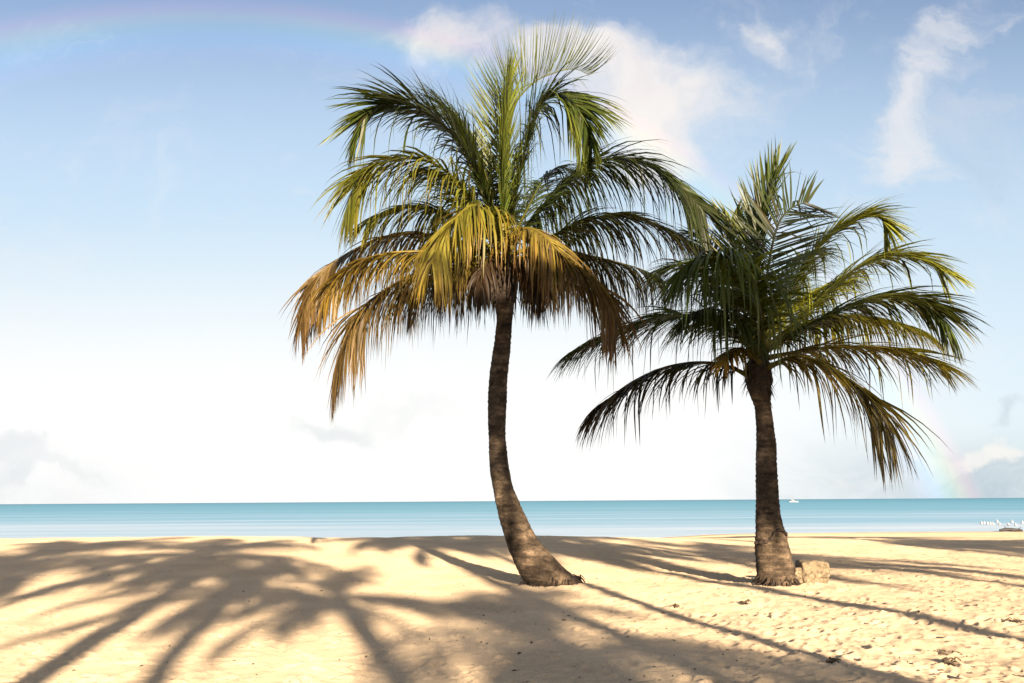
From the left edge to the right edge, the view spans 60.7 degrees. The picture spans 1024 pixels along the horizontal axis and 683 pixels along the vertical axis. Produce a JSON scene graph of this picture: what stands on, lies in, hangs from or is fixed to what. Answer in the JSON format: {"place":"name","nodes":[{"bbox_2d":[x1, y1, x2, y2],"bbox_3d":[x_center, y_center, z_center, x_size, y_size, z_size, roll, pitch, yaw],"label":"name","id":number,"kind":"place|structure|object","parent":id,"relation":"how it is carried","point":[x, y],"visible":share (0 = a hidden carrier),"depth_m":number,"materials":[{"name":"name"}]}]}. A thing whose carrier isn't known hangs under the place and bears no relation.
{"place":"outdoors","nodes":[
{"label":"outdoors","id":0,"kind":"place"},
{"bbox_2d":[0,532,1023,682],"bbox_3d":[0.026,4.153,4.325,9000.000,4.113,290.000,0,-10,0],"label":"sand","id":1,"kind":"structure","parent":0,"point":[126,618],"depth_m":12.89,"materials":[{"name":"beige sand"}]},
{"bbox_2d":[279,6,737,587],"bbox_3d":[0.036,-1.280,18.078,9.781,12.610,6.134,0,-10,0],"label":"palm tree","id":2,"kind":"object","parent":1,"relation":"on","point":[537,274],"visible":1,"depth_m":17.80,"materials":[{"name":"green plant"}]},
{"bbox_2d":[21,557,1023,681],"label":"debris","id":3,"kind":"object","parent":1,"relation":"on","point":[531,642],"visible":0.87,"depth_m":9.98,"materials":[{"name":"brown plant"}]},
{"bbox_2d":[740,599,751,604],"bbox_3d":[3.625,4.049,13.577,0.172,0.100,0.164,5,-12,-28],"label":"seaweed clump","id":4,"kind":"object","parent":1,"relation":"on","point":[745,602],"visible":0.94,"depth_m":13.58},
{"bbox_2d":[548,138,991,586],"bbox_3d":[5.589,0.353,17.674,9.410,9.286,6.023,5,-11,-25],"label":"palm tree","id":5,"kind":"object","parent":1,"relation":"on","point":[757,329],"visible":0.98,"depth_m":16.86,"materials":[{"name":"green plant"}]},
{"bbox_2d":[794,567,802,583],"bbox_3d":[5.368,4.451,16.505,0.166,0.378,0.358,0,-10,0],"label":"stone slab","id":6,"kind":"object","parent":1,"relation":"on","point":[798,573],"depth_m":16.37,"materials":[{"name":"stone"}]},
{"bbox_2d":[795,559,829,583],"bbox_3d":[5.704,4.406,16.626,0.568,0.507,0.579,0,-10,0],"label":"stone block","id":7,"kind":"object","parent":1,"relation":"on","point":[817,571],"depth_m":16.41,"materials":[{"name":"stone"}]},
{"bbox_2d":[826,656,840,663],"bbox_3d":[3.200,3.195,8.754,0.165,0.076,0.180,0,-10,0],"label":"seaweed clump","id":8,"kind":"object","parent":1,"relation":"on","point":[833,660],"visible":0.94,"depth_m":8.71,"materials":[{"name":"brown plant"}]},
{"bbox_2d":[934,649,962,654],"bbox_3d":[4.642,3.353,9.419,0.320,0.072,0.300,0,-10,0],"label":"seaweed clump","id":9,"kind":"object","parent":1,"relation":"on","point":[941,651],"visible":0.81,"depth_m":9.39,"materials":[{"name":"brown plant"}]},
{"bbox_2d":[942,657,960,665],"bbox_3d":[4.322,3.151,8.620,0.158,0.090,0.209,-8,-13,37],"label":"seaweed clump","id":10,"kind":"object","parent":1,"relation":"on","point":[946,661],"visible":0.98,"depth_m":8.61,"materials":[{"name":"brown plant"}]},
{"bbox_2d":[1005,617,1023,622],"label":"seaweed clump","id":11,"kind":"object","parent":1,"relation":"on","point":[1015,620],"visible":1,"depth_m":11.30,"materials":[{"name":"brown plant"}]},
{"bbox_2d":[0,498,1023,538],"bbox_3d":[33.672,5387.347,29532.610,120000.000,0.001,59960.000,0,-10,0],"label":"sea","id":12,"kind":"structure","parent":0,"point":[638,518],"depth_m":161.05,"materials":[{"name":"liquid"}]},
{"bbox_2d":[655,531,990,537],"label":"surf foam","id":13,"kind":"object","parent":12,"relation":"on","point":[843,532],"visible":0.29,"depth_m":80.70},
{"bbox_2d":[0,0,1023,503],"label":"sky","id":14,"kind":"structure","parent":0,"point":[163,165],"materials":[{"name":"blue"}]},
{"bbox_2d":[999,526,1022,531],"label":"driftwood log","id":15,"kind":"object","parent":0,"point":[1012,529],"visible":1,"depth_m":80.18,"materials":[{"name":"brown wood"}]}
]}

